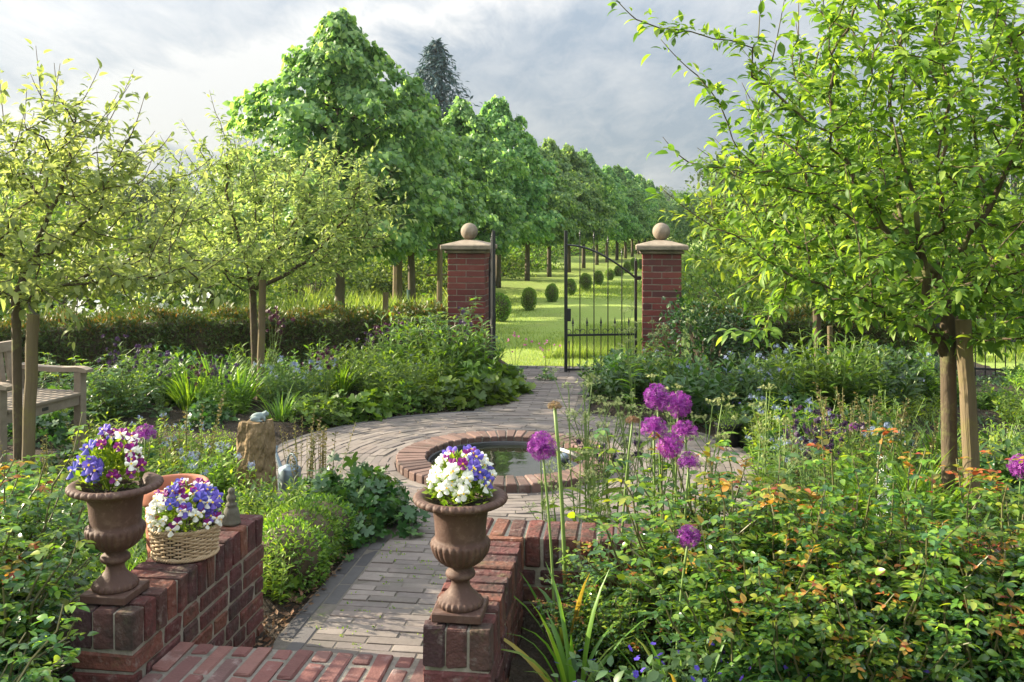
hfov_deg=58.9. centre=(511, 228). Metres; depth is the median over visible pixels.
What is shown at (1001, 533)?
rose bush
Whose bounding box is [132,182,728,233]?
woods
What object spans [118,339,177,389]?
leafy perennial
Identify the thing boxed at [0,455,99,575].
rose bush
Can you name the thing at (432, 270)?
meadow bush
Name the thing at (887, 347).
peony plant
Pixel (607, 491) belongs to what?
valerian plant
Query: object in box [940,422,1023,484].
leafy perennial
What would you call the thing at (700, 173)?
tree
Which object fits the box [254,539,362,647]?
leaf litter
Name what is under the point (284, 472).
watering can
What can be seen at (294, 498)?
leafy perennial
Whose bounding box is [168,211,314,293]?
meadow bush
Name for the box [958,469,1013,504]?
leafy perennial
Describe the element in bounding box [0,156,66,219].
tree
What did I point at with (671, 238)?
meadow bush
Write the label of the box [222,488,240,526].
finial
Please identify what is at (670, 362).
peony plant
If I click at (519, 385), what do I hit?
lady mantle plant
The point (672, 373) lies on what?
peony plant
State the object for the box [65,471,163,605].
cast iron urn
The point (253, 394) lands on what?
strap leaf plant
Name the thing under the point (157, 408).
columbine plant
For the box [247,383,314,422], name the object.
bluebell plant
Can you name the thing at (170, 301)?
meadow bush
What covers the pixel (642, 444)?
valerian plant
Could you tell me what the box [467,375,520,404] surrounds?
lady mantle plant
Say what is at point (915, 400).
leafy perennial
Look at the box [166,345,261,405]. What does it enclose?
strap leaf plant
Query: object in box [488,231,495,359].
iron gate
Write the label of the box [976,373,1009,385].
mint plant
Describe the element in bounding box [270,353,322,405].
blue star plant
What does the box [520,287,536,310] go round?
box topiary
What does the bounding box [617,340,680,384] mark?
leafy perennial
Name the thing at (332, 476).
cranesbill plant
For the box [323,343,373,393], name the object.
leafy perennial
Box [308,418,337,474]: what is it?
bluebell seed stalks
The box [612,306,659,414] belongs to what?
valerian plant
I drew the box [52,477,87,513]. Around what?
fine leaved plant
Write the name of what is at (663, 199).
lime tree
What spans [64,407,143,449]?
leafy perennial
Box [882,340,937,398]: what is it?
leafy perennial
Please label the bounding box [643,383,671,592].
allium
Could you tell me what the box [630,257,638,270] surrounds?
box topiary
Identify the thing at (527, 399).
gate path
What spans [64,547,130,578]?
fine leaved plant
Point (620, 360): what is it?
peony plant
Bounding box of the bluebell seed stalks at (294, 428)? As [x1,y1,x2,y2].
[279,409,320,477]
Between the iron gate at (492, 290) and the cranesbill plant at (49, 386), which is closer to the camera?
the cranesbill plant at (49, 386)
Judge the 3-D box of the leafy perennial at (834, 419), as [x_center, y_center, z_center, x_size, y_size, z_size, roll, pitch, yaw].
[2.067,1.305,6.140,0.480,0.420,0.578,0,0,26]
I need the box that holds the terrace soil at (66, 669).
[39,601,79,681]
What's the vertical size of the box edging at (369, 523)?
0.238 m
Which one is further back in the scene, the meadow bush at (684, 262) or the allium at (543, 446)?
the meadow bush at (684, 262)
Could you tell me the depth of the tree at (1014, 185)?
37.62 m
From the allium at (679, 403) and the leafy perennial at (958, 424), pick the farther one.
the leafy perennial at (958, 424)
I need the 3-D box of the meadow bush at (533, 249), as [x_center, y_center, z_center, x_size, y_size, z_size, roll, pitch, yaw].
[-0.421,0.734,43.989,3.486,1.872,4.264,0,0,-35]
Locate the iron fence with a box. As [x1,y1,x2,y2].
[931,283,1023,375]
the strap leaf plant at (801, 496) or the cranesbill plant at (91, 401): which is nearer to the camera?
the strap leaf plant at (801, 496)
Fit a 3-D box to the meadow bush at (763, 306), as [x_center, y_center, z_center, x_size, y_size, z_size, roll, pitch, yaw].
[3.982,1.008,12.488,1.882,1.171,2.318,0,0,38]
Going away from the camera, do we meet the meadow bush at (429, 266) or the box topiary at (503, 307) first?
the box topiary at (503, 307)
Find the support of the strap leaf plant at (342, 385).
on the bed soil at (285, 429)
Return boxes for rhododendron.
[38,227,209,326]
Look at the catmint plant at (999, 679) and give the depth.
2.13 m
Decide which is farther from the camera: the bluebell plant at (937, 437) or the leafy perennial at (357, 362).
the leafy perennial at (357, 362)
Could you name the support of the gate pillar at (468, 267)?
on the ground at (508, 285)
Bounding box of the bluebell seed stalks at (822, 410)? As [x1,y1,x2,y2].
[815,387,874,460]
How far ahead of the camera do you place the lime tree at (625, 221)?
37.56 m
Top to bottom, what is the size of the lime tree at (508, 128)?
4.936 m
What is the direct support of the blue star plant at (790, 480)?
on the bed soil at (285, 429)
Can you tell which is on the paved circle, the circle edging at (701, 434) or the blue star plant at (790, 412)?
the circle edging at (701, 434)
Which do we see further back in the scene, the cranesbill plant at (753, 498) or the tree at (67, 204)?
the tree at (67, 204)
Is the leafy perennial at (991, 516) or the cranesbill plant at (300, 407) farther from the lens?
the cranesbill plant at (300, 407)
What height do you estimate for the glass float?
0.070 m
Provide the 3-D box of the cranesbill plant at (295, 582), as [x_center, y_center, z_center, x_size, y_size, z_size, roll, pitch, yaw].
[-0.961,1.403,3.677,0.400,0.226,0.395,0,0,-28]
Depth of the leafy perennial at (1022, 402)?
5.80 m
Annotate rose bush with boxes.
[0,411,128,623]
[0,453,18,495]
[0,454,67,539]
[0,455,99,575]
[0,458,102,658]
[0,469,41,550]
[0,479,84,593]
[0,534,99,659]
[0,540,100,680]
[0,540,101,679]
[0,578,97,681]
[0,602,89,681]
[4,353,70,390]
[39,352,100,389]
[50,354,118,403]
[67,357,146,424]
[75,426,194,473]
[84,354,164,416]
[188,355,233,374]
[382,311,458,361]
[384,315,449,359]
[401,293,497,360]
[456,324,495,357]
[532,566,611,661]
[539,517,651,643]
[558,426,792,647]
[569,568,681,675]
[617,499,839,681]
[618,436,852,671]
[634,431,860,610]
[670,484,901,676]
[699,476,910,628]
[719,452,966,681]
[721,545,907,681]
[733,428,958,623]
[782,507,985,681]
[798,447,1006,602]
[808,495,1004,679]
[848,465,1023,663]
[871,525,1023,681]
[882,497,1023,673]
[892,456,1023,610]
[939,540,1023,681]
[962,450,1023,599]
[975,473,1023,648]
[983,540,1023,635]
[1008,532,1023,627]
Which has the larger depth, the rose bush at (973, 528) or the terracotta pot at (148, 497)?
the terracotta pot at (148, 497)
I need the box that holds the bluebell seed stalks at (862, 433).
[835,386,919,476]
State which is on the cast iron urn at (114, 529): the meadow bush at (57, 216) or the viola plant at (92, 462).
the viola plant at (92, 462)
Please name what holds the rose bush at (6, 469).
on the bed soil at (285, 429)
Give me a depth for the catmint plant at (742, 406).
6.59 m
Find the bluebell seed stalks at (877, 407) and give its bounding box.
[813,382,909,437]
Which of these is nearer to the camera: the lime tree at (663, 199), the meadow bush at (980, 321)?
the meadow bush at (980, 321)
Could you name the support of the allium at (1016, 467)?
on the bed soil at (285, 429)
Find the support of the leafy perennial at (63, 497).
on the bed soil at (285, 429)
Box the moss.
[316,517,538,647]
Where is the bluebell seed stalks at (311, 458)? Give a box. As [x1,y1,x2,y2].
[284,422,355,492]
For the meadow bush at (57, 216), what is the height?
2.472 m
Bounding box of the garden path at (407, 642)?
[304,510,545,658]
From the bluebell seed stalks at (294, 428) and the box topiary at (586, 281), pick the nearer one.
the bluebell seed stalks at (294, 428)
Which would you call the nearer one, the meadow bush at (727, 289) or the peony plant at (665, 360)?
the peony plant at (665, 360)
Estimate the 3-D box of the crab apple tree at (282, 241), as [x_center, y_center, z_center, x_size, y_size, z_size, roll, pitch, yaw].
[-2.127,0.154,7.872,2.636,2.693,2.014,0,0,0]
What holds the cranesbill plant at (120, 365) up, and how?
on the bed soil at (285, 429)
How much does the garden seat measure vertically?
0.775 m
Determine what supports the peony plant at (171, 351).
on the bed soil at (285, 429)
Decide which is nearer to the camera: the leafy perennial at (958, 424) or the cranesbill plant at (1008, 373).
the leafy perennial at (958, 424)
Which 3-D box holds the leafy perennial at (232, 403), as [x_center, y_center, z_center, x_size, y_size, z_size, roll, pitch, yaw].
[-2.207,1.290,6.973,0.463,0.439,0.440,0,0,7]
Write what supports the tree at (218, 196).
on the ground at (508, 285)
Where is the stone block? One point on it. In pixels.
(256, 442)
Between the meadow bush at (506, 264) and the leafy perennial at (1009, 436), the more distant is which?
the meadow bush at (506, 264)
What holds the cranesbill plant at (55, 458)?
on the bed soil at (285, 429)
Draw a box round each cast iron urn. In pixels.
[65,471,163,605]
[413,485,507,624]
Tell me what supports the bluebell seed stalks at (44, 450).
on the bed soil at (285, 429)
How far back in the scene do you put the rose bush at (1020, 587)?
2.49 m
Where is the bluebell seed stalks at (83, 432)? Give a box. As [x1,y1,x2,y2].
[64,418,101,449]
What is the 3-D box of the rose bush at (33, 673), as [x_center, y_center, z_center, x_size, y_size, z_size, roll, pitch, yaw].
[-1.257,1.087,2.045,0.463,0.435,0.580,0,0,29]
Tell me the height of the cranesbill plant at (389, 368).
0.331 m
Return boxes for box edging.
[261,516,333,593]
[263,501,343,571]
[293,492,358,557]
[336,499,372,548]
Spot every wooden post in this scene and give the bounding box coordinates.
[382,292,388,309]
[392,260,401,302]
[426,244,447,305]
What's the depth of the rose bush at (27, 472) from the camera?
2.99 m
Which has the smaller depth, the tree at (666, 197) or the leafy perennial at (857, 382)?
the leafy perennial at (857, 382)
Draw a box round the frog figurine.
[250,410,268,421]
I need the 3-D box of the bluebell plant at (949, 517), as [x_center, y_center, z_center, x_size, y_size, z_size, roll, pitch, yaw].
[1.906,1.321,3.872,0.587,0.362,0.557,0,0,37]
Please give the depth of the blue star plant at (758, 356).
7.63 m
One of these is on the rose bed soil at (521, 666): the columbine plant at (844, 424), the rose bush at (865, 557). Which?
the rose bush at (865, 557)
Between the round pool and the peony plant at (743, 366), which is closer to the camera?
the round pool
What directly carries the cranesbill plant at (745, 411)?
on the bed soil at (285, 429)
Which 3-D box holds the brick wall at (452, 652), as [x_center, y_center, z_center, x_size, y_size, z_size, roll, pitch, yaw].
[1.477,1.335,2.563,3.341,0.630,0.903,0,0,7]
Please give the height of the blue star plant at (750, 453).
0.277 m
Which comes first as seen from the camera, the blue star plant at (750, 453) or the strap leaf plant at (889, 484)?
the strap leaf plant at (889, 484)
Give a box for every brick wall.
[71,513,263,681]
[423,517,1018,681]
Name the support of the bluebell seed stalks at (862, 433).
on the bed soil at (285, 429)
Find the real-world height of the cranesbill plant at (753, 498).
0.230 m
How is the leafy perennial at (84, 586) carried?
on the bed soil at (285, 429)
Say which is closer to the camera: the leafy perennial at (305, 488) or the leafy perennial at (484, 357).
the leafy perennial at (305, 488)
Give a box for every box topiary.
[496,292,511,321]
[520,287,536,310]
[545,283,558,301]
[568,278,576,294]
[580,273,591,289]
[594,270,603,284]
[604,268,613,279]
[614,266,623,275]
[623,261,631,272]
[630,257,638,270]
[638,258,642,268]
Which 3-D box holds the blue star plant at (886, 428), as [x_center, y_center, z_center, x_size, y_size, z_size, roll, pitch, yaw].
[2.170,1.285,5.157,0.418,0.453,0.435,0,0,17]
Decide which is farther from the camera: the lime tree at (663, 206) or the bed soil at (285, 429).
the lime tree at (663, 206)
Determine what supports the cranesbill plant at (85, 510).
on the bed soil at (285, 429)
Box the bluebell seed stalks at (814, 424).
[755,399,827,487]
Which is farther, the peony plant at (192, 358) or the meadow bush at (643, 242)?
the meadow bush at (643, 242)
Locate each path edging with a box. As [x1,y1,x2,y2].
[279,523,389,650]
[476,370,594,412]
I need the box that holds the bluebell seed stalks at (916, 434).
[834,399,938,473]
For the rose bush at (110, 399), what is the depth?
6.68 m
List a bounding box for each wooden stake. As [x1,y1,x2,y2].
[20,302,39,501]
[256,279,265,399]
[827,326,832,364]
[955,319,981,526]
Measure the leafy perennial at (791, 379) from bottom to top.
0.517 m
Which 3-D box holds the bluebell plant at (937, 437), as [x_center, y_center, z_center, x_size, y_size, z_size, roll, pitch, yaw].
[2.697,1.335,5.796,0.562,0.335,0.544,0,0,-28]
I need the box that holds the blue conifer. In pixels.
[412,36,481,120]
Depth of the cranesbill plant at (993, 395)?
7.26 m
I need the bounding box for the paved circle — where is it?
[272,412,761,525]
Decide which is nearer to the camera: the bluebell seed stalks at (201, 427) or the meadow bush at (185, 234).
the bluebell seed stalks at (201, 427)
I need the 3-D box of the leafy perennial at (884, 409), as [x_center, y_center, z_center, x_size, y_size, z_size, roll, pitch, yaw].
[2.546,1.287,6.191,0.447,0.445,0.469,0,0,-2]
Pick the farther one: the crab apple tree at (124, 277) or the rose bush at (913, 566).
the crab apple tree at (124, 277)
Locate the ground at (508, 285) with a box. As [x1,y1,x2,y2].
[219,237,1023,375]
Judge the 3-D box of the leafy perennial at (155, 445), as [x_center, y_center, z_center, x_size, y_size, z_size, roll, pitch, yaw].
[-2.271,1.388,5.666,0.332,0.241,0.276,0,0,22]
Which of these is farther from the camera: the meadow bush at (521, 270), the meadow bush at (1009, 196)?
the meadow bush at (521, 270)
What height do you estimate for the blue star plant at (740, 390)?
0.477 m
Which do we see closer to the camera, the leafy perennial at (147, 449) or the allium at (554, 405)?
the allium at (554, 405)
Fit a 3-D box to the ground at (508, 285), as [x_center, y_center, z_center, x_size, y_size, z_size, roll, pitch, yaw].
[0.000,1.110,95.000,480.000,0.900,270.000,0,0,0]
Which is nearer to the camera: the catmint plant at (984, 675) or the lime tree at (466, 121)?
the catmint plant at (984, 675)
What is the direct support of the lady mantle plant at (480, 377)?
on the bed soil at (285, 429)
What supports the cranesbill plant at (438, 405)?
on the bed soil at (285, 429)
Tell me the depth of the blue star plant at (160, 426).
5.92 m
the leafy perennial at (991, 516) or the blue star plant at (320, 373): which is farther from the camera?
the blue star plant at (320, 373)
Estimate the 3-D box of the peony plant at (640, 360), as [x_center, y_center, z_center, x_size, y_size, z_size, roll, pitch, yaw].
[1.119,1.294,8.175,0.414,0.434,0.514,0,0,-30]
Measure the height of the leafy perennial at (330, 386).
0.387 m
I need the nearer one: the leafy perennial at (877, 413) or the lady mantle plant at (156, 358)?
the leafy perennial at (877, 413)
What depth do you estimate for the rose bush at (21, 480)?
3.41 m
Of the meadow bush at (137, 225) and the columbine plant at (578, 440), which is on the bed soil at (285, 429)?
the columbine plant at (578, 440)
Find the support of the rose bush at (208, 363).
on the bed soil at (285, 429)
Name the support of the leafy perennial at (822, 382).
on the bed soil at (285, 429)
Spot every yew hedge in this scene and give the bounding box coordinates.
[0,294,447,380]
[686,297,922,369]
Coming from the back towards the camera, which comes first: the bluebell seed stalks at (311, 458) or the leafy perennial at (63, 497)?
the bluebell seed stalks at (311, 458)
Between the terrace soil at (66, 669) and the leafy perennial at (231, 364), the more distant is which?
the leafy perennial at (231, 364)
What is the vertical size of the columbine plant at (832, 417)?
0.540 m
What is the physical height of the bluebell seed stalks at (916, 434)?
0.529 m
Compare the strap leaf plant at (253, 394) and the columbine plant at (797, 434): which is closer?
the columbine plant at (797, 434)
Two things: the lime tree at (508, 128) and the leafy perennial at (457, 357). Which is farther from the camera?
the lime tree at (508, 128)
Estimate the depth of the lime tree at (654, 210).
49.42 m
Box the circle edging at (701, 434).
[277,411,771,525]
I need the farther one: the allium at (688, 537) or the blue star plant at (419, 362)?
the blue star plant at (419, 362)
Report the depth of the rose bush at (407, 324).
8.63 m
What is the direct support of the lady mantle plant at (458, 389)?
on the bed soil at (285, 429)
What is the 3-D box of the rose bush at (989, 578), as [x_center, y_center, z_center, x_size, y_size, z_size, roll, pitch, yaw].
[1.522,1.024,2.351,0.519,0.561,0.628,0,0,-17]
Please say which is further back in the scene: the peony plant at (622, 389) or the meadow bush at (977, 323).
the meadow bush at (977, 323)
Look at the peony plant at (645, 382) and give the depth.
7.50 m
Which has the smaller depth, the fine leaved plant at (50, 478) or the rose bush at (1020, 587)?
the rose bush at (1020, 587)
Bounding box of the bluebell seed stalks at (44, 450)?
[0,433,75,484]
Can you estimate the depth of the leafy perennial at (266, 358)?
8.22 m
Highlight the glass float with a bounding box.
[560,452,568,462]
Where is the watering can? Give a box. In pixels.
[275,446,300,491]
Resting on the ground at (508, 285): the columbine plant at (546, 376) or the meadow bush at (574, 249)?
the meadow bush at (574, 249)
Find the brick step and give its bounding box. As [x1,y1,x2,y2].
[139,642,424,681]
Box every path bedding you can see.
[474,369,591,413]
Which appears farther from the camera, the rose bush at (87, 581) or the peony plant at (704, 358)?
the peony plant at (704, 358)
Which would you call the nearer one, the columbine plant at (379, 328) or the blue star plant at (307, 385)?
the blue star plant at (307, 385)
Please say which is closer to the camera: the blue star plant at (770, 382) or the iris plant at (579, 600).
the iris plant at (579, 600)
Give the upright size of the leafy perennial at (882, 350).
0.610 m
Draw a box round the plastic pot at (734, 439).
[714,419,742,447]
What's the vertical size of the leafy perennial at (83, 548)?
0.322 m
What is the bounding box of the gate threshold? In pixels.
[512,365,590,368]
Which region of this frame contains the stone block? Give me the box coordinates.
[235,419,277,502]
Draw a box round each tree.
[0,38,261,489]
[0,155,42,212]
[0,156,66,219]
[38,166,131,236]
[87,90,417,390]
[106,175,187,239]
[142,164,216,236]
[204,178,249,252]
[212,7,462,317]
[358,77,493,304]
[414,96,535,260]
[466,94,564,287]
[509,135,579,280]
[533,137,600,276]
[546,143,618,271]
[578,148,626,267]
[589,165,642,261]
[589,167,637,264]
[607,0,1023,522]
[612,164,656,259]
[623,166,658,258]
[629,183,669,242]
[631,183,659,256]
[634,174,667,254]
[647,179,672,231]
[657,184,684,205]
[657,193,675,231]
[658,118,1023,357]
[661,189,673,210]
[668,185,698,250]
[669,182,723,244]
[685,145,775,252]
[721,140,804,215]
[776,118,871,235]
[837,127,948,216]
[902,102,1007,221]
[965,119,1023,214]
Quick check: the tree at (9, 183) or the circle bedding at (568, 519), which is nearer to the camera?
the circle bedding at (568, 519)
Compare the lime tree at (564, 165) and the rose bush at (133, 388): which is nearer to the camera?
the rose bush at (133, 388)
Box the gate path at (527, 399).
[490,369,585,412]
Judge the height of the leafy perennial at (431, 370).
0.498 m
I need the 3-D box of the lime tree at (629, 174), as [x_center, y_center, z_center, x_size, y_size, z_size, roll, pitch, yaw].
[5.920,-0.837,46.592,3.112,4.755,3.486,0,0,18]
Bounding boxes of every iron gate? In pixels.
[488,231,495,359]
[564,230,640,371]
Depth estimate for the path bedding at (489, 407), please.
7.71 m
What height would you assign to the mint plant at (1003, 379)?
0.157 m
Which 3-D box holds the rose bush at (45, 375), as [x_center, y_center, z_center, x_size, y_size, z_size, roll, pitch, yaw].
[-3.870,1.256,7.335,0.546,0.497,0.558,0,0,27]
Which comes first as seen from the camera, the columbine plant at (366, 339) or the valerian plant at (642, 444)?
the valerian plant at (642, 444)
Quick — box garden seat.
[0,340,92,479]
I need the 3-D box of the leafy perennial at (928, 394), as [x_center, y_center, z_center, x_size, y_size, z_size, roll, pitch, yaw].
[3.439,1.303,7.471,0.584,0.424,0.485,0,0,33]
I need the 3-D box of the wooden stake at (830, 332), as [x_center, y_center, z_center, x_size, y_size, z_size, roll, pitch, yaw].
[2.488,1.155,7.100,0.045,0.791,0.042,0,0,0]
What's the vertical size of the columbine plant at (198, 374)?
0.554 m
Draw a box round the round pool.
[396,430,614,492]
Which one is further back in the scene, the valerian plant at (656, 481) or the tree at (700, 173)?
the tree at (700, 173)
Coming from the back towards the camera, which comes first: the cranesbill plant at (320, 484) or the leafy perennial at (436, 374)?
the leafy perennial at (436, 374)
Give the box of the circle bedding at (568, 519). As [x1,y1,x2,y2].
[276,411,772,523]
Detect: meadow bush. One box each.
[0,160,138,266]
[0,180,144,316]
[0,188,40,236]
[0,196,62,318]
[0,209,197,326]
[32,177,219,254]
[34,214,209,315]
[90,214,256,303]
[151,234,298,314]
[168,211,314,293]
[266,258,362,304]
[295,256,428,292]
[330,255,447,298]
[331,257,432,276]
[365,255,446,288]
[407,255,496,300]
[416,248,532,278]
[501,244,541,276]
[504,245,563,271]
[509,244,545,259]
[533,244,563,258]
[536,243,603,256]
[557,240,628,255]
[585,239,644,253]
[600,236,673,252]
[632,241,734,289]
[634,227,691,252]
[681,233,768,305]
[683,191,813,271]
[684,249,793,322]
[694,250,821,320]
[696,188,877,289]
[735,263,842,320]
[770,187,959,271]
[774,214,890,300]
[801,249,930,333]
[834,259,997,351]
[858,203,1021,324]
[908,171,1021,258]
[937,241,1020,337]
[944,163,1023,257]
[948,216,1023,330]
[956,181,1022,290]
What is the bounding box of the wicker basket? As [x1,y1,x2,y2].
[147,515,221,563]
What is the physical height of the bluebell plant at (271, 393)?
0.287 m
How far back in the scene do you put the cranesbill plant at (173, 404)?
7.28 m
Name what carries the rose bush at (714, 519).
on the rose bed soil at (521, 666)
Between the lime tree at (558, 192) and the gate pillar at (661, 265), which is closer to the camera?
the gate pillar at (661, 265)
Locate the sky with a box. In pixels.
[0,0,1023,223]
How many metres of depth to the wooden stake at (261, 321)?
7.58 m
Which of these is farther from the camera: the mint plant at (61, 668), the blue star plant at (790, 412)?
the blue star plant at (790, 412)
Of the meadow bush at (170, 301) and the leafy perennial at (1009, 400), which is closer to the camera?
the leafy perennial at (1009, 400)
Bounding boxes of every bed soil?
[7,359,1023,647]
[509,614,931,681]
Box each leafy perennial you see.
[30,481,80,514]
[37,524,88,567]
[40,386,73,434]
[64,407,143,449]
[76,418,143,476]
[76,543,146,590]
[86,372,142,422]
[98,363,150,411]
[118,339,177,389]
[129,530,146,555]
[130,344,191,401]
[141,435,176,462]
[142,459,166,516]
[146,440,191,468]
[162,456,191,473]
[183,433,234,468]
[202,369,259,415]
[206,358,242,380]
[220,478,271,512]
[223,340,277,383]
[232,466,305,520]
[240,478,342,521]
[250,349,304,394]
[254,501,293,528]
[261,522,310,603]
[264,525,298,588]
[270,476,328,511]
[272,491,305,518]
[274,475,362,509]
[291,362,339,398]
[295,336,357,386]
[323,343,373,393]
[328,341,366,379]
[345,344,390,390]
[347,338,389,370]
[356,348,416,392]
[362,307,430,376]
[376,351,430,409]
[378,335,430,381]
[386,314,471,381]
[400,346,455,395]
[412,325,478,384]
[412,354,454,391]
[425,312,507,365]
[434,348,471,374]
[436,322,507,374]
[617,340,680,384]
[727,351,788,399]
[760,328,867,421]
[763,357,833,400]
[780,391,850,440]
[782,320,878,428]
[789,335,895,419]
[795,359,860,420]
[806,422,890,472]
[826,415,926,491]
[833,341,909,401]
[837,345,888,367]
[856,401,900,430]
[858,386,926,436]
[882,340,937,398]
[892,386,940,420]
[898,361,958,404]
[921,364,959,404]
[934,471,1022,540]
[937,413,980,436]
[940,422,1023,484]
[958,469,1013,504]
[976,380,1006,409]
[982,376,1023,412]
[992,397,1023,424]
[999,391,1021,414]
[1004,363,1023,388]
[1010,416,1023,456]
[1011,382,1023,425]
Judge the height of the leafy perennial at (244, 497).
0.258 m
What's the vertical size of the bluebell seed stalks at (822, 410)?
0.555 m
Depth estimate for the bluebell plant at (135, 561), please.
3.55 m
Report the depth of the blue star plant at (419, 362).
8.13 m
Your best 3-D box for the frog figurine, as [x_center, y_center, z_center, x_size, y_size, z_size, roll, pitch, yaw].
[-1.378,1.022,4.951,0.101,0.055,0.082,0,0,-17]
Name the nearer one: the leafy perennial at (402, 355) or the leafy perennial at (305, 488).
the leafy perennial at (305, 488)
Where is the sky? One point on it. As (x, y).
(574, 71)
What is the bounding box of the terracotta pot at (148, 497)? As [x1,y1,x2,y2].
[142,474,208,558]
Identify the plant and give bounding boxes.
[7,410,71,448]
[7,423,12,436]
[9,646,72,681]
[34,439,86,483]
[35,461,80,491]
[43,503,99,556]
[46,381,94,420]
[49,521,102,577]
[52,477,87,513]
[61,509,130,561]
[64,544,145,589]
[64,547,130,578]
[65,540,144,576]
[66,424,149,491]
[86,373,153,411]
[95,356,143,378]
[97,334,151,408]
[99,539,146,570]
[121,413,184,447]
[128,355,172,372]
[133,350,183,417]
[134,358,203,404]
[140,365,191,407]
[145,477,224,538]
[147,437,229,475]
[152,358,223,410]
[155,344,196,367]
[165,422,206,448]
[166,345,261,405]
[167,451,234,491]
[171,374,204,406]
[175,349,220,374]
[176,392,240,428]
[184,443,255,499]
[187,356,214,411]
[193,423,236,456]
[193,442,277,501]
[199,352,238,415]
[200,357,281,410]
[214,354,250,384]
[232,476,283,514]
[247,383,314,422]
[249,306,295,379]
[249,355,294,405]
[255,377,295,401]
[262,554,319,603]
[266,357,304,389]
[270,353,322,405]
[276,471,380,561]
[277,394,331,431]
[281,449,390,530]
[287,462,351,495]
[289,352,336,397]
[297,393,354,426]
[301,345,338,403]
[317,355,369,396]
[322,389,377,424]
[333,467,430,551]
[337,387,397,422]
[346,463,418,529]
[356,329,389,378]
[357,389,393,415]
[370,358,413,382]
[373,312,403,360]
[377,379,439,414]
[410,353,431,378]
[411,381,457,413]
[422,444,496,506]
[428,375,489,411]
[450,358,514,397]
[451,369,494,394]
[453,306,473,360]
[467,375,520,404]
[490,364,535,395]
[501,564,667,681]
[507,332,532,379]
[514,562,655,650]
[524,445,588,521]
[535,340,560,380]
[545,366,635,522]
[547,434,625,522]
[549,373,635,521]
[551,635,728,681]
[573,670,707,681]
[575,356,618,402]
[576,429,637,523]
[583,395,657,523]
[588,626,774,681]
[591,348,643,385]
[593,349,625,376]
[594,356,650,403]
[597,401,686,523]
[603,355,656,396]
[609,349,659,376]
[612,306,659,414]
[613,416,687,518]
[626,362,677,402]
[626,656,697,681]
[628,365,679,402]
[628,406,696,519]
[634,638,809,681]
[645,373,745,520]
[647,353,694,380]
[648,310,695,405]
[650,346,693,369]
[650,370,700,403]
[653,350,681,370]
[654,357,721,393]
[658,359,738,428]
[659,636,802,681]
[661,362,707,404]
[677,351,740,400]
[695,375,733,415]
[708,405,746,428]
[715,360,766,414]
[717,351,790,410]
[717,397,767,425]
[719,382,820,515]
[724,350,798,384]
[736,390,805,446]
[739,360,801,407]
[740,407,802,455]
[740,427,805,457]
[741,410,847,466]
[743,428,821,503]
[743,476,814,513]
[745,435,790,479]
[747,393,812,446]
[749,444,909,527]
[755,343,813,396]
[766,431,815,490]
[767,381,838,427]
[771,404,834,452]
[783,425,837,501]
[791,407,841,482]
[792,449,918,519]
[793,405,864,482]
[795,443,972,534]
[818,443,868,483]
[825,426,983,519]
[835,339,915,398]
[835,362,896,402]
[836,396,903,446]
[847,341,903,359]
[853,434,1012,525]
[854,417,939,471]
[858,419,932,476]
[859,345,939,400]
[859,381,914,417]
[865,635,987,681]
[868,355,925,412]
[891,367,928,404]
[898,348,939,390]
[905,396,959,427]
[908,412,988,455]
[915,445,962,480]
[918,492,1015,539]
[958,414,1023,450]
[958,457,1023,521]
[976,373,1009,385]
[977,412,995,425]
[978,387,1016,408]
[979,428,1023,493]
[984,401,1019,415]
[990,375,1010,386]
[992,364,1023,379]
[993,417,1023,452]
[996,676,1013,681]
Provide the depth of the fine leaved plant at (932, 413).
6.59 m
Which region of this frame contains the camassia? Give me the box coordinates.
[875,455,891,531]
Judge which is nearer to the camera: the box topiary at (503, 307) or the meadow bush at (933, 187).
the box topiary at (503, 307)
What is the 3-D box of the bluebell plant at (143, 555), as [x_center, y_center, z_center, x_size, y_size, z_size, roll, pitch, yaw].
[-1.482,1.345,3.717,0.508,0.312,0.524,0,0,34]
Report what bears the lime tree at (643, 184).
on the ground at (508, 285)
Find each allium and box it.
[135,424,156,514]
[526,430,557,653]
[547,400,567,633]
[621,415,639,532]
[640,414,667,625]
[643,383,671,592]
[656,432,683,522]
[666,390,692,533]
[671,420,698,521]
[675,524,701,679]
[677,450,700,649]
[848,423,859,446]
[1006,453,1023,539]
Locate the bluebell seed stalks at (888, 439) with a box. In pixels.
[787,421,894,486]
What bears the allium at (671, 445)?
on the rose bed soil at (521, 666)
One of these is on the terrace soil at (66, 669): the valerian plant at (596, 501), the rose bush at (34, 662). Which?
the rose bush at (34, 662)
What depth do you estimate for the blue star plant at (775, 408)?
5.82 m
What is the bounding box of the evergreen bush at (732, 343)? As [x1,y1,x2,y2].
[637,277,787,384]
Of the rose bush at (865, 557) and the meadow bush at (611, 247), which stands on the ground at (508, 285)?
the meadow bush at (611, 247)
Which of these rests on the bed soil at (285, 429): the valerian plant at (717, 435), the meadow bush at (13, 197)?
the valerian plant at (717, 435)
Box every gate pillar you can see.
[440,223,496,361]
[636,223,688,362]
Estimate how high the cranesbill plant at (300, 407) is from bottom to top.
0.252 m
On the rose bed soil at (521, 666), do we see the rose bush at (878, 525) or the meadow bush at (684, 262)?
the rose bush at (878, 525)
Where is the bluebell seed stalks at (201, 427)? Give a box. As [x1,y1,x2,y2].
[157,391,225,467]
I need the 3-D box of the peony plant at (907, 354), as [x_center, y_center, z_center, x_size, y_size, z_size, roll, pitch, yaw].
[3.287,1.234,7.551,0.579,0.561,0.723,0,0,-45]
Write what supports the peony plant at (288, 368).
on the bed soil at (285, 429)
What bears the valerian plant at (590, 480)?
on the bed soil at (285, 429)

